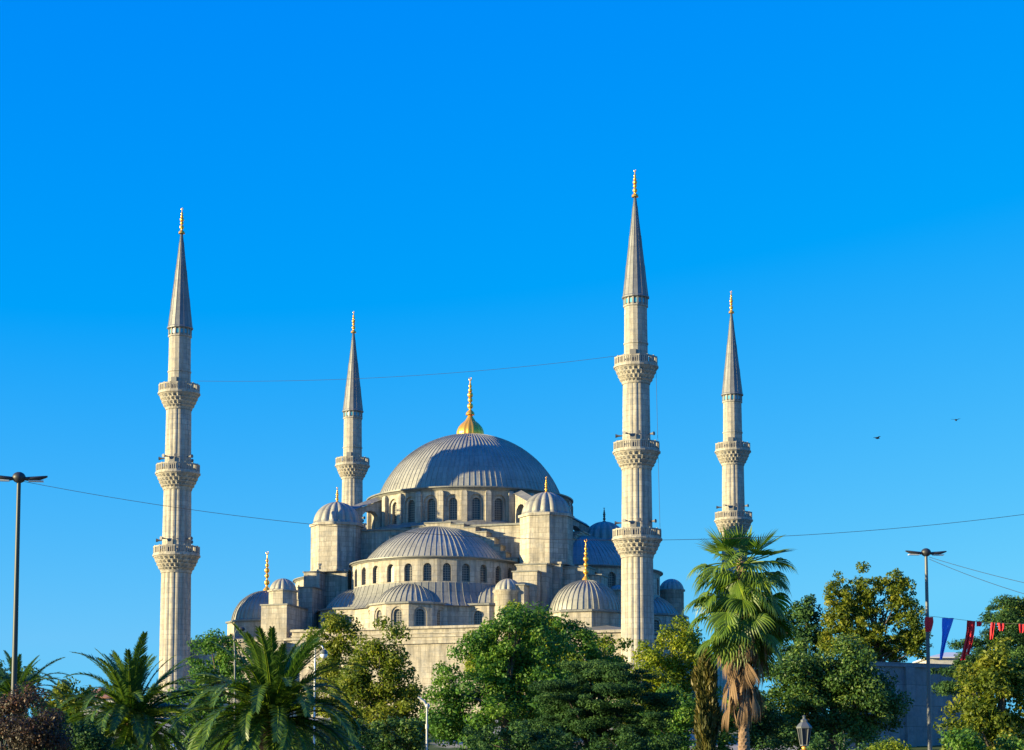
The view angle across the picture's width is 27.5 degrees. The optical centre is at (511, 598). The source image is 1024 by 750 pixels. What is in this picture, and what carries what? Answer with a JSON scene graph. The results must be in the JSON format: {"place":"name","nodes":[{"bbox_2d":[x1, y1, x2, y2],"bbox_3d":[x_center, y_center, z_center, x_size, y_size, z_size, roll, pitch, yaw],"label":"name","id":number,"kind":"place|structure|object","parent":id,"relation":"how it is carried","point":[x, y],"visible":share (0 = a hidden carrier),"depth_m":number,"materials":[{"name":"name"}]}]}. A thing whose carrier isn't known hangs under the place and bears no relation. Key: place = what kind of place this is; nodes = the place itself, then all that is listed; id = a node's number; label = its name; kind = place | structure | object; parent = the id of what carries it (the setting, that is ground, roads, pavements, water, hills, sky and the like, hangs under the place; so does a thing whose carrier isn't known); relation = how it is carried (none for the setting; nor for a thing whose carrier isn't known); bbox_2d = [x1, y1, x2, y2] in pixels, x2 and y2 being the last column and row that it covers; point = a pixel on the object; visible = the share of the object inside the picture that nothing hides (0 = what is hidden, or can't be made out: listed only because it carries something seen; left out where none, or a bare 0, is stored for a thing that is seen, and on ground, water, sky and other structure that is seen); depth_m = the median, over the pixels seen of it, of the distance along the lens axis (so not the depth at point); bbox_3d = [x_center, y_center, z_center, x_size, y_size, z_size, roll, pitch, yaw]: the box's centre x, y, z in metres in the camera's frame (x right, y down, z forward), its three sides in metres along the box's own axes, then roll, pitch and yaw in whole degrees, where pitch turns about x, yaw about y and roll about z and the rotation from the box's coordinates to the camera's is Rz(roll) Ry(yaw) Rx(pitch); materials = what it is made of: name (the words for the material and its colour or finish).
{"place":"outdoors","nodes":[
{"label":"outdoors","id":0,"kind":"place"},
{"bbox_2d":[0,0,1023,717],"label":"sky","id":1,"kind":"structure","parent":0,"point":[455,177],"materials":[{"name":"blue"}]},
{"bbox_2d":[3,718,1023,749],"bbox_3d":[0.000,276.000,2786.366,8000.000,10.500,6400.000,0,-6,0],"label":"ground","id":2,"kind":"structure","parent":0,"point":[433,746],"depth_m":150.50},
{"bbox_2d":[0,659,42,749],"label":"shrub","id":3,"kind":"object","parent":2,"relation":"on","point":[22,672],"visible":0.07,"depth_m":99.92,"materials":[{"name":"green plant"}]},
{"bbox_2d":[0,472,47,744],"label":"street lamp","id":4,"kind":"object","parent":2,"relation":"on","point":[18,478],"visible":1,"depth_m":77.44,"materials":[{"name":"grey metal"}]},
{"bbox_2d":[23,481,1023,539],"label":"overhead cable","id":5,"kind":"object","parent":4,"relation":"attached to","point":[518,538],"visible":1,"depth_m":77.64,"materials":[{"name":"black plastic"}]},
{"bbox_2d":[0,650,75,744],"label":"feather palm","id":6,"kind":"object","parent":2,"relation":"on","point":[5,681],"visible":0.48,"depth_m":91.92,"materials":[{"name":"green plant"}]},
{"bbox_2d":[0,681,76,749],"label":"shrub","id":7,"kind":"object","parent":2,"relation":"on","point":[31,734],"visible":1,"depth_m":59.65,"materials":[{"name":"brown plant"}]},
{"bbox_2d":[39,675,98,722],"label":"shrub","id":8,"kind":"object","parent":2,"relation":"on","point":[64,688],"visible":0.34,"depth_m":104.44,"materials":[{"name":"green plant"}]},
{"bbox_2d":[5,706,141,749],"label":"shrub","id":9,"kind":"object","parent":2,"relation":"on","point":[87,737],"visible":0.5,"depth_m":71.32,"materials":[{"name":"green plant"}]},
{"bbox_2d":[79,688,112,713],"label":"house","id":10,"kind":"structure","parent":2,"relation":"on","point":[106,698],"depth_m":185.00,"materials":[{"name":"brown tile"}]},
{"bbox_2d":[36,631,220,749],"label":"feather palm","id":11,"kind":"object","parent":2,"relation":"on","point":[130,713],"visible":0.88,"depth_m":83.25,"materials":[{"name":"green plant"}]},
{"bbox_2d":[152,208,201,717],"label":"minaret","id":12,"kind":"object","parent":2,"relation":"on","point":[176,556],"visible":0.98,"depth_m":250.13,"materials":[{"name":"stone"}]},
{"bbox_2d":[294,356,612,380],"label":"minaret cable","id":13,"kind":"object","parent":12,"relation":"attached to","point":[445,373],"visible":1,"depth_m":243.45,"materials":[{"name":"black plastic"}]},
{"bbox_2d":[158,684,237,749],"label":"shrub","id":14,"kind":"object","parent":2,"relation":"on","point":[188,721],"visible":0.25,"depth_m":117.46,"materials":[{"name":"green plant"}]},
{"bbox_2d":[181,718,234,749],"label":"shrub","id":15,"kind":"object","parent":2,"relation":"on","point":[207,743],"visible":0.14,"depth_m":91.34,"materials":[{"name":"green plant"}]},
{"bbox_2d":[176,628,250,707],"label":"broadleaf tree","id":16,"kind":"object","parent":2,"relation":"on","point":[223,662],"visible":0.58,"depth_m":150.00,"materials":[{"name":"green plant"}]},
{"bbox_2d":[233,627,244,718],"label":"curved lamp","id":17,"kind":"object","parent":2,"relation":"on","point":[242,628],"visible":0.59,"depth_m":100.17,"materials":[{"name":"grey metal"}]},
{"bbox_2d":[151,622,372,749],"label":"feather palm","id":18,"kind":"object","parent":2,"relation":"on","point":[272,693],"visible":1,"depth_m":78.89,"materials":[{"name":"green plant"}]},
{"bbox_2d":[313,645,327,743],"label":"globe lamp","id":19,"kind":"object","parent":2,"relation":"on","point":[324,654],"visible":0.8,"depth_m":87.08,"materials":[{"name":"white metal"}]},
{"bbox_2d":[300,609,369,718],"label":"broadleaf tree","id":20,"kind":"object","parent":2,"relation":"on","point":[336,647],"visible":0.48,"depth_m":149.62,"materials":[{"name":"green plant"}]},
{"bbox_2d":[307,711,384,749],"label":"shrub","id":21,"kind":"object","parent":2,"relation":"on","point":[373,737],"visible":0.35,"depth_m":91.33,"materials":[{"name":"green plant"}]},
{"bbox_2d":[335,311,369,528],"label":"minaret","id":22,"kind":"object","parent":2,"relation":"on","point":[353,467],"visible":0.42,"depth_m":305.25,"materials":[{"name":"stone"}]},
{"bbox_2d":[327,616,432,749],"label":"broadleaf tree","id":23,"kind":"object","parent":2,"relation":"on","point":[361,687],"visible":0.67,"depth_m":127.53,"materials":[{"name":"green plant"}]},
{"bbox_2d":[365,715,429,749],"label":"shrub","id":24,"kind":"object","parent":2,"relation":"on","point":[413,737],"visible":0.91,"depth_m":99.45,"materials":[{"name":"green plant"}]},
{"bbox_2d":[418,696,429,749],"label":"park lamp","id":25,"kind":"object","parent":2,"relation":"on","point":[427,706],"visible":1,"depth_m":91.89,"materials":[{"name":"grey metal"}]},
{"bbox_2d":[190,378,728,717],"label":"mosque","id":26,"kind":"structure","parent":2,"relation":"on","point":[437,594],"depth_m":252.61,"materials":[{"name":"stone"}]},
{"bbox_2d":[418,601,593,749],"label":"broadleaf tree","id":27,"kind":"object","parent":2,"relation":"on","point":[507,663],"visible":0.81,"depth_m":121.61,"materials":[{"name":"green plant"}]},
{"bbox_2d":[454,717,582,749],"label":"shrub","id":28,"kind":"object","parent":2,"relation":"on","point":[522,740],"visible":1,"depth_m":103.32,"materials":[{"name":"green plant"}]},
{"bbox_2d":[461,599,587,719],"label":"broadleaf tree","id":29,"kind":"object","parent":2,"relation":"on","point":[471,665],"visible":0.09,"depth_m":149.30,"materials":[{"name":"green plant"}]},
{"bbox_2d":[521,612,623,703],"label":"broadleaf tree","id":30,"kind":"object","parent":2,"relation":"on","point":[588,638],"visible":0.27,"depth_m":149.64,"materials":[{"name":"green plant"}]},
{"bbox_2d":[521,659,680,749],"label":"cedar tree","id":31,"kind":"object","parent":2,"relation":"on","point":[578,720],"visible":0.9,"depth_m":111.00,"materials":[{"name":"green plant"}]},
{"bbox_2d":[582,631,638,705],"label":"broadleaf tree","id":32,"kind":"object","parent":2,"relation":"on","point":[605,643],"visible":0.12,"depth_m":165.33,"materials":[{"name":"green plant"}]},
{"bbox_2d":[582,727,683,749],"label":"shrub","id":33,"kind":"object","parent":2,"relation":"on","point":[644,743],"visible":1,"depth_m":107.36,"materials":[{"name":"green plant"}]},
{"bbox_2d":[612,169,662,700],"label":"minaret","id":34,"kind":"object","parent":2,"relation":"on","point":[637,539],"visible":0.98,"depth_m":235.04,"materials":[{"name":"stone"}]},
{"bbox_2d":[656,381,659,514],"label":"hanging wire","id":35,"kind":"object","parent":34,"relation":"hanging from","point":[657,435],"visible":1,"depth_m":235.07,"materials":[{"name":"black metal"}]},
{"bbox_2d":[612,614,723,723],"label":"broadleaf tree","id":36,"kind":"object","parent":2,"relation":"on","point":[672,665],"visible":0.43,"depth_m":171.18,"materials":[{"name":"green plant"}]},
{"bbox_2d":[624,681,729,749],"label":"broadleaf tree","id":37,"kind":"object","parent":2,"relation":"on","point":[681,720],"visible":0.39,"depth_m":139.13,"materials":[{"name":"green plant"}]},
{"bbox_2d":[691,641,723,749],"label":"cypress tree","id":38,"kind":"object","parent":2,"relation":"on","point":[708,713],"visible":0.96,"depth_m":105.66,"materials":[{"name":"green plant"}]},
{"bbox_2d":[716,697,738,749],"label":"shrub","id":39,"kind":"object","parent":2,"relation":"on","point":[723,734],"visible":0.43,"depth_m":111.50,"materials":[{"name":"green plant"}]},
{"bbox_2d":[714,291,752,713],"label":"minaret","id":40,"kind":"object","parent":2,"relation":"on","point":[732,451],"visible":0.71,"depth_m":292.43,"materials":[{"name":"stone"}]},
{"bbox_2d":[682,522,797,749],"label":"fan palm","id":41,"kind":"object","parent":2,"relation":"on","point":[749,622],"visible":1,"depth_m":99.55,"materials":[{"name":"green plant"}]},
{"bbox_2d":[749,690,797,749],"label":"shrub","id":42,"kind":"object","parent":2,"relation":"on","point":[768,725],"visible":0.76,"depth_m":111.73,"materials":[{"name":"green plant"}]},
{"bbox_2d":[796,715,811,749],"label":"park lantern","id":43,"kind":"object","parent":2,"relation":"on","point":[803,727],"visible":1,"depth_m":61.80,"materials":[{"name":"grey metal"}]},
{"bbox_2d":[776,594,837,714],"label":"broadleaf tree","id":44,"kind":"object","parent":2,"relation":"on","point":[802,615],"visible":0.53,"depth_m":165.13,"materials":[{"name":"green plant"}]},
{"bbox_2d":[757,632,914,749],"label":"broadleaf tree","id":45,"kind":"object","parent":2,"relation":"on","point":[816,688],"visible":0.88,"depth_m":116.66,"materials":[{"name":"green plant"}]},
{"bbox_2d":[807,730,895,749],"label":"shrub","id":46,"kind":"object","parent":2,"relation":"on","point":[816,742],"visible":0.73,"depth_m":94.52,"materials":[{"name":"green plant"}]},
{"bbox_2d":[815,561,933,662],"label":"broadleaf tree","id":47,"kind":"object","parent":2,"relation":"on","point":[847,608],"visible":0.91,"depth_m":158.30,"materials":[{"name":"green plant"}]},
{"bbox_2d":[865,736,912,749],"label":"shrub","id":48,"kind":"object","parent":2,"relation":"on","point":[898,745],"visible":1,"depth_m":73.78,"materials":[{"name":"green plant"}]},
{"bbox_2d":[839,662,978,748],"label":"stone wall","id":49,"kind":"structure","parent":2,"relation":"on","point":[911,677],"depth_m":150.07,"materials":[{"name":"grey stone"}]},
{"bbox_2d":[905,548,946,749],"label":"street lamp","id":50,"kind":"object","parent":2,"relation":"on","point":[926,552],"visible":1,"depth_m":104.21,"materials":[{"name":"grey metal"}]},
{"bbox_2d":[931,616,1015,623],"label":"pennant string","id":51,"kind":"object","parent":50,"relation":"attached to","point":[977,621],"visible":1,"depth_m":102.18,"materials":[{"name":"black"}]},
{"bbox_2d":[925,617,932,631],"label":"pennant","id":52,"kind":"object","parent":51,"relation":"hanging from","point":[928,624],"visible":1,"depth_m":103.78,"materials":[{"name":"red fabric"}]},
{"bbox_2d":[940,618,953,659],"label":"pennant","id":53,"kind":"object","parent":51,"relation":"hanging from","point":[946,624],"visible":1,"depth_m":103.36,"materials":[{"name":"blue fabric"}]},
{"bbox_2d":[960,620,970,659],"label":"pennant","id":54,"kind":"object","parent":51,"relation":"hanging from","point":[963,655],"visible":1,"depth_m":102.51,"materials":[{"name":"red fabric"}]},
{"bbox_2d":[966,621,974,654],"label":"pennant","id":55,"kind":"object","parent":51,"relation":"hanging from","point":[972,631],"visible":1,"depth_m":102.33,"materials":[{"name":"red fabric"}]},
{"bbox_2d":[990,622,994,638],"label":"pennant","id":56,"kind":"object","parent":51,"relation":"hanging from","point":[992,629],"visible":1,"depth_m":101.55,"materials":[{"name":"red fabric"}]},
{"bbox_2d":[998,623,1004,630],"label":"pennant","id":57,"kind":"object","parent":51,"relation":"hanging from","point":[1001,626],"visible":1,"depth_m":101.26,"materials":[{"name":"red fabric"}]},
{"bbox_2d":[1019,624,1023,632],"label":"pennant","id":58,"kind":"object","parent":51,"relation":"hanging from","point":[1021,628],"visible":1,"depth_m":100.44,"materials":[{"name":"red fabric"}]},
{"bbox_2d":[930,559,1023,593],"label":"lamp cable","id":59,"kind":"object","parent":50,"relation":"attached to","point":[980,579],"visible":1,"depth_m":99.37,"materials":[{"name":"black plastic"}]},
{"bbox_2d":[930,557,1023,582],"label":"lamp cable","id":60,"kind":"object","parent":50,"relation":"attached to","point":[978,571],"visible":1,"depth_m":100.62,"materials":[{"name":"black plastic"}]},
{"bbox_2d":[913,652,982,693],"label":"house","id":61,"kind":"structure","parent":2,"relation":"on","point":[948,658],"depth_m":178.37,"materials":[{"name":"grey"}]},
{"bbox_2d":[930,594,1023,707],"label":"pine tree","id":62,"kind":"object","parent":2,"relation":"on","point":[946,687],"visible":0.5,"depth_m":134.97,"materials":[{"name":"green plant"}]},
{"bbox_2d":[932,637,1023,749],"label":"broadleaf tree","id":63,"kind":"object","parent":2,"relation":"on","point":[981,712],"visible":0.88,"depth_m":83.41,"materials":[{"name":"green plant"}]},
{"bbox_2d":[938,726,1023,749],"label":"shrub","id":64,"kind":"object","parent":2,"relation":"on","point":[966,740],"visible":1,"depth_m":77.16,"materials":[{"name":"green plant"}]},
{"bbox_2d":[995,595,1023,643],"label":"broadleaf tree","id":65,"kind":"object","parent":2,"relation":"on","point":[1001,608],"visible":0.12,"depth_m":150.61,"materials":[{"name":"green plant"}]}
]}

